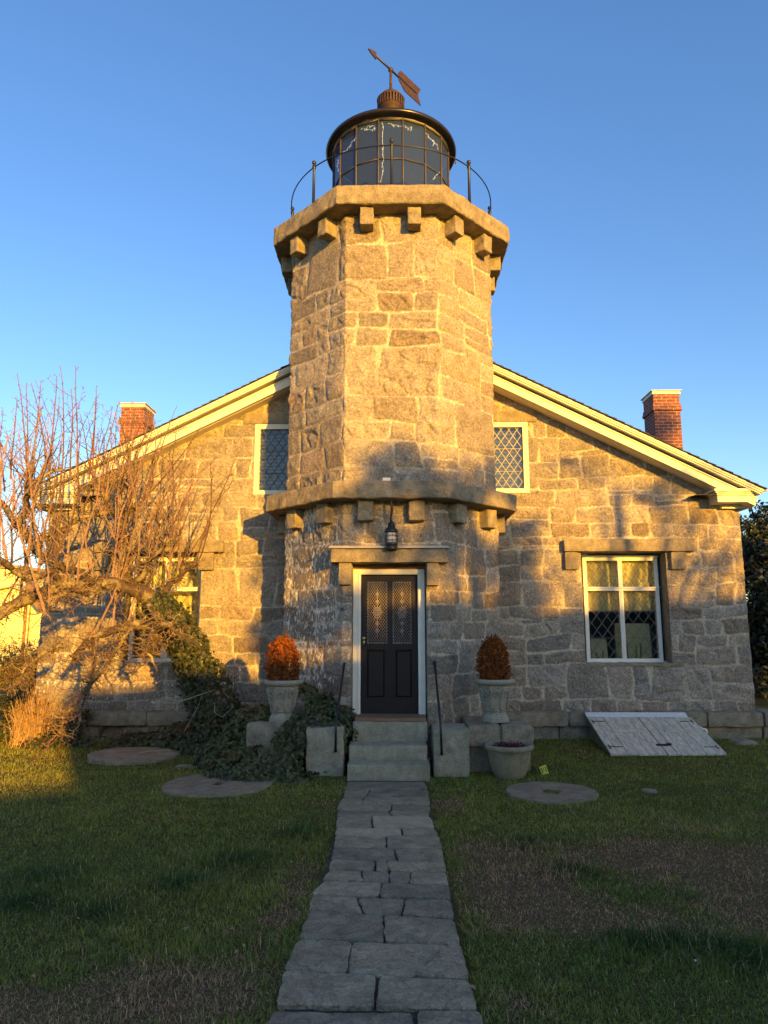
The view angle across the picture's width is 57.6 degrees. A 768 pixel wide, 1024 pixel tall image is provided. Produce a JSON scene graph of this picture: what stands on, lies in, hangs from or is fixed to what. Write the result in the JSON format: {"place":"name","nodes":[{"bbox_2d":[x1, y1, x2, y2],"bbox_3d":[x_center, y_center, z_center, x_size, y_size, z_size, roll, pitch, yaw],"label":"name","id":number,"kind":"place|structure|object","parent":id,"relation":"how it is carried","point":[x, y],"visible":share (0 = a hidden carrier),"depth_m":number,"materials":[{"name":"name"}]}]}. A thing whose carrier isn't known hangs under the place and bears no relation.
{"place":"outdoors","nodes":[
{"label":"outdoors","id":0,"kind":"place"},
{"bbox_2d":[268,781,482,1023],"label":"path","id":1,"kind":"structure","parent":0,"point":[380,944],"depth_m":4.42,"materials":[{"name":"stone"}]},
{"bbox_2d":[0,669,767,1023],"bbox_3d":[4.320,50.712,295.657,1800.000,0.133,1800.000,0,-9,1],"label":"ground","id":2,"kind":"structure","parent":0,"point":[526,901],"depth_m":5.17,"materials":[{"name":"green plant"}]},
{"bbox_2d":[0,633,39,717],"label":"evergreen shrub","id":3,"kind":"object","parent":2,"relation":"on","point":[5,662],"visible":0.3,"depth_m":13.63,"materials":[{"name":"green plant"}]},
{"bbox_2d":[0,565,42,662],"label":"yellow house","id":4,"kind":"structure","parent":2,"relation":"on","point":[18,626],"depth_m":31.81,"materials":[{"name":"paint"}]},
{"bbox_2d":[0,681,51,743],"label":"broadleaf shrub","id":5,"kind":"object","parent":2,"relation":"on","point":[4,704],"visible":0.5,"depth_m":11.24,"materials":[{"name":"green plant"}]},
{"bbox_2d":[0,682,100,747],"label":"twiggy shrub","id":6,"kind":"object","parent":2,"relation":"on","point":[30,726],"visible":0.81,"depth_m":11.12,"materials":[{"name":"brown plant"}]},
{"bbox_2d":[0,365,236,762],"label":"bare apple tree","id":7,"kind":"object","parent":2,"relation":"on","point":[135,588],"visible":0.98,"depth_m":10.48,"materials":[{"name":"brown plant"}]},
{"bbox_2d":[141,586,251,756],"bbox_3d":[-2.660,2.502,10.881,2.115,2.643,1.276,0,-9,1],"label":"ivy vine","id":8,"kind":"object","parent":7,"relation":"attached to","point":[163,603],"visible":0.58,"depth_m":10.52,"materials":[{"name":"green plant"}]},
{"bbox_2d":[234,661,246,706],"bbox_3d":[-2.240,2.757,10.931,0.241,0.843,0.011,0,-9,1],"label":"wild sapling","id":9,"kind":"object","parent":8,"relation":"on","point":[239,685],"visible":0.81,"depth_m":10.93,"materials":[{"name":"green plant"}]},
{"bbox_2d":[87,747,179,764],"bbox_3d":[-3.675,3.597,10.226,1.321,0.153,0.902,0,-9,1],"label":"millstone","id":10,"kind":"object","parent":2,"relation":"on","point":[122,756],"visible":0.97,"depth_m":10.10,"materials":[{"name":"stone"}]},
{"bbox_2d":[15,707,269,749],"bbox_3d":[-3.506,3.457,11.151,4.619,0.674,1.271,-1,-9,7],"label":"ground ivy","id":11,"kind":"object","parent":2,"relation":"on","point":[133,737],"visible":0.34,"depth_m":11.03,"materials":[{"name":"green plant"}]},
{"bbox_2d":[137,690,232,753],"bbox_3d":[-3.065,3.124,10.278,1.682,0.994,0.182,-1,-9,6],"label":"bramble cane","id":12,"kind":"object","parent":2,"relation":"on","point":[192,716],"visible":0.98,"depth_m":10.30,"materials":[{"name":"brown plant"}]},
{"bbox_2d":[175,764,200,767],"bbox_3d":[-2.660,3.554,9.715,0.476,0.068,0.205,0,-9,1],"label":"flat stone","id":13,"kind":"object","parent":2,"relation":"on","point":[184,765],"visible":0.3,"depth_m":9.68,"materials":[{"name":"stone"}]},
{"bbox_2d":[161,773,271,797],"bbox_3d":[-2.035,3.358,8.550,1.316,0.078,1.300,0,-9,1],"label":"millstone","id":14,"kind":"object","parent":2,"relation":"on","point":[196,785],"visible":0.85,"depth_m":8.35,"materials":[{"name":"stone"}]},
{"bbox_2d":[246,718,294,769],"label":"granite block","id":15,"kind":"structure","parent":2,"relation":"on","point":[261,732],"depth_m":9.55,"materials":[{"name":"grey stone"}]},
{"bbox_2d":[263,678,303,722],"bbox_3d":[-1.429,2.662,9.860,0.574,0.580,0.574,0,-9,1],"label":"garden urn","id":16,"kind":"object","parent":15,"relation":"on","point":[282,696],"visible":0.98,"depth_m":9.69,"materials":[{"name":"stone"}]},
{"bbox_2d":[263,634,301,680],"bbox_3d":[-1.446,2.091,9.956,0.565,0.732,0.586,0,-9,1],"label":"urn shrub","id":17,"kind":"object","parent":16,"relation":"on","point":[285,645],"visible":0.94,"depth_m":9.84,"materials":[{"name":"orange plant"}]},
{"bbox_2d":[193,682,358,783],"bbox_3d":[-1.489,2.974,9.483,2.326,1.193,1.672,0,-9,1],"label":"ivy mound","id":18,"kind":"object","parent":2,"relation":"on","point":[214,765],"visible":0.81,"depth_m":9.34,"materials":[{"name":"green plant"}]},
{"bbox_2d":[306,721,346,775],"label":"granite block","id":19,"kind":"structure","parent":2,"relation":"on","point":[322,756],"depth_m":9.20,"materials":[{"name":"grey stone"}]},
{"bbox_2d":[334,662,344,752],"bbox_3d":[-0.611,2.659,9.663,0.113,1.133,0.947,0,-9,1],"label":"handrail","id":20,"kind":"object","parent":19,"relation":"attached to","point":[336,716],"visible":0.96,"depth_m":9.36,"materials":[{"name":"black metal"}]},
{"bbox_2d":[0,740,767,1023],"bbox_3d":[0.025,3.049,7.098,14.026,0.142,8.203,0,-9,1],"label":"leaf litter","id":21,"kind":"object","parent":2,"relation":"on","point":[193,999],"visible":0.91,"depth_m":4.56,"materials":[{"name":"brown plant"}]},
{"bbox_2d":[347,720,429,780],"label":"entrance steps","id":22,"kind":"structure","parent":2,"relation":"on","point":[387,750],"depth_m":9.21,"materials":[{"name":"stone"}]},
{"bbox_2d":[266,86,516,765],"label":"lighthouse tower","id":23,"kind":"structure","parent":2,"relation":"on","point":[391,278],"depth_m":10.89,"materials":[{"name":"stone"}]},
{"bbox_2d":[337,123,437,181],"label":"string lights","id":24,"kind":"object","parent":23,"relation":"hanging from","point":[382,142],"visible":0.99,"depth_m":12.29},
{"bbox_2d":[361,575,417,712],"bbox_3d":[0.080,1.943,10.356,0.937,2.012,0.212,0,-9,1],"label":"door","id":25,"kind":"structure","parent":23,"relation":"in","point":[389,605],"depth_m":10.32,"materials":[{"name":"black paint"}]},
{"bbox_2d":[385,499,397,549],"bbox_3d":[0.108,0.168,10.168,0.204,0.773,0.204,0,-9,1],"label":"hanging lantern","id":26,"kind":"object","parent":23,"relation":"hanging from","point":[391,530],"visible":1,"depth_m":10.08,"materials":[{"name":"metal"}]},
{"bbox_2d":[368,48,420,105],"bbox_3d":[0.231,-8.478,13.671,0.102,0.595,1.614,-9,-13,42],"label":"weather vane","id":27,"kind":"object","parent":23,"relation":"on","point":[411,89],"visible":1,"depth_m":13.89,"materials":[{"name":"metal"}]},
{"bbox_2d":[30,362,766,738],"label":"stone house","id":28,"kind":"structure","parent":2,"relation":"on","point":[582,482],"depth_m":12.33,"materials":[{"name":"stone"}]},
{"bbox_2d":[125,556,200,661],"bbox_3d":[-3.913,1.746,12.584,1.410,1.905,0.154,0,-9,1],"label":"window","id":29,"kind":"structure","parent":28,"relation":"in","point":[164,658],"depth_m":12.58,"materials":[{"name":"white paint"}]},
{"bbox_2d":[135,562,199,657],"bbox_3d":[-3.908,1.802,12.906,1.310,1.900,0.127,0,-9,1],"label":"curtain","id":30,"kind":"object","parent":28,"relation":"hanging from","point":[184,595],"visible":0.17,"depth_m":12.96,"materials":[{"name":"gold fabric"}]},
{"bbox_2d":[253,424,288,494],"bbox_3d":[-1.915,-0.946,12.808,0.990,1.410,0.262,0,-9,1],"label":"window","id":31,"kind":"structure","parent":28,"relation":"in","point":[271,440],"depth_m":12.80,"materials":[{"name":"beige paint"}]},
{"bbox_2d":[494,422,529,492],"bbox_3d":[2.174,-0.975,12.753,0.990,1.410,0.262,0,-9,1],"label":"window","id":32,"kind":"structure","parent":28,"relation":"in","point":[510,438],"depth_m":12.75,"materials":[{"name":"beige paint"}]},
{"bbox_2d":[590,639,607,657],"bbox_3d":[3.854,2.463,12.551,0.300,0.360,0.183,0,-9,1],"label":"cardboard box","id":33,"kind":"object","parent":28,"relation":"on","point":[598,651],"visible":0.85,"depth_m":12.51,"materials":[{"name":"brown cardboard"}]},
{"bbox_2d":[581,556,654,610],"bbox_3d":[4.248,1.293,12.648,1.370,0.980,0.128,0,-9,1],"label":"curtain","id":34,"kind":"object","parent":28,"relation":"hanging from","point":[609,573],"visible":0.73,"depth_m":12.64,"materials":[{"name":"gold fabric"}]},
{"bbox_2d":[581,555,666,661],"bbox_3d":[4.247,1.727,12.468,1.460,1.905,0.154,0,-9,1],"label":"window","id":35,"kind":"structure","parent":28,"relation":"in","point":[619,588],"depth_m":12.46,"materials":[{"name":"white paint"}]},
{"bbox_2d":[614,623,651,657],"bbox_3d":[4.485,2.330,12.604,0.640,0.640,0.183,0,-9,1],"label":"cardboard box","id":36,"kind":"object","parent":28,"relation":"in","point":[639,637],"visible":0.63,"depth_m":12.56,"materials":[{"name":"brown cardboard"}]},
{"bbox_2d":[431,723,469,776],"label":"granite block","id":37,"kind":"structure","parent":2,"relation":"on","point":[454,760],"depth_m":9.16,"materials":[{"name":"grey stone"}]},
{"bbox_2d":[433,661,442,755],"bbox_3d":[0.748,2.663,9.601,0.091,1.172,0.907,0,-9,1],"label":"handrail","id":38,"kind":"object","parent":37,"relation":"on","point":[439,713],"visible":1,"depth_m":9.31,"materials":[{"name":"black metal"}]},
{"bbox_2d":[463,715,533,771],"bbox_3d":[1.582,3.298,9.909,0.899,0.697,1.151,0,-9,1],"label":"stone pedestal","id":39,"kind":"object","parent":2,"relation":"on","point":[512,730],"visible":0.42,"depth_m":9.40,"materials":[{"name":"stone"}]},
{"bbox_2d":[474,677,514,722],"bbox_3d":[1.558,2.637,9.800,0.574,0.580,0.574,0,-9,1],"label":"garden urn","id":40,"kind":"object","parent":39,"relation":"on","point":[495,696],"visible":0.98,"depth_m":9.63,"materials":[{"name":"stone"}]},
{"bbox_2d":[474,631,513,679],"bbox_3d":[1.555,2.065,9.887,0.544,0.740,0.530,0,-9,1],"label":"urn shrub","id":41,"kind":"object","parent":40,"relation":"on","point":[493,669],"visible":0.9,"depth_m":9.79,"materials":[{"name":"orange plant"}]},
{"bbox_2d":[484,740,533,779],"bbox_3d":[1.632,3.249,9.090,0.644,0.442,0.644,0,-9,1],"label":"clay pot","id":42,"kind":"object","parent":2,"relation":"on","point":[508,763],"visible":0.85,"depth_m":8.88,"materials":[{"name":"ceramic"}]},
{"bbox_2d":[539,764,548,774],"bbox_3d":[2.096,3.435,9.138,0.132,0.251,0.018,0,-9,1],"label":"yellow marker tag","id":43,"kind":"object","parent":2,"relation":"on","point":[543,769],"visible":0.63,"depth_m":9.14,"materials":[{"name":"plastic"}]},
{"bbox_2d":[506,781,598,804],"bbox_3d":[1.968,3.301,8.160,1.068,0.077,1.065,0,-9,1],"label":"millstone","id":44,"kind":"object","parent":2,"relation":"on","point":[567,794],"visible":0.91,"depth_m":8.06,"materials":[{"name":"stone"}]},
{"bbox_2d":[585,712,726,756],"bbox_3d":[4.203,3.505,10.957,1.716,0.545,1.299,0,-9,1],"label":"cellar bulkhead","id":45,"kind":"object","parent":2,"relation":"on","point":[618,734],"visible":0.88,"depth_m":10.92,"materials":[{"name":"wood"}]},
{"bbox_2d":[587,717,666,755],"bbox_3d":[3.771,3.497,10.918,0.827,0.402,1.209,0,-9,1],"label":"door","id":46,"kind":"structure","parent":45,"relation":"in","point":[619,735],"depth_m":10.85,"materials":[{"name":"wood"}]},
{"bbox_2d":[639,717,726,755],"bbox_3d":[4.632,3.494,10.909,0.857,0.403,1.204,0,-9,1],"label":"door","id":47,"kind":"structure","parent":45,"relation":"in","point":[687,738],"depth_m":10.84,"materials":[{"name":"wood"}]},
{"bbox_2d":[729,738,758,744],"bbox_3d":[5.771,3.760,11.207,0.400,0.220,0.406,0,-9,1],"label":"rock","id":48,"kind":"object","parent":2,"relation":"on","point":[743,741],"visible":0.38,"depth_m":11.09,"materials":[{"name":"stone"}]},
{"bbox_2d":[739,499,767,699],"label":"dark evergreen","id":49,"kind":"object","parent":2,"relation":"on","point":[754,540],"visible":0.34,"depth_m":19.27,"materials":[{"name":"green plant"}]},
{"bbox_2d":[756,708,767,737],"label":"stone wall","id":50,"kind":"structure","parent":2,"relation":"on","point":[763,711],"depth_m":11.66,"materials":[{"name":"stone"}]},
{"bbox_2d":[0,0,767,602],"label":"sky","id":51,"kind":"structure","parent":0,"point":[153,153],"materials":[{"name":"blue"}]},
{"bbox_2d":[494,741,524,747],"bbox_3d":[1.642,3.040,9.121,0.416,0.059,0.412,0,-9,1],"label":"plant","id":52,"kind":"object","parent":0,"point":[509,744],"visible":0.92,"depth_m":9.11,"materials":[{"name":"brown plant"}]},
{"bbox_2d":[641,788,657,794],"bbox_3d":[3.104,3.266,8.163,0.180,0.036,0.180,0,-9,1],"label":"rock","id":53,"kind":"object","parent":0,"point":[649,790],"visible":1,"depth_m":8.12,"materials":[{"name":"stone"}]}
]}

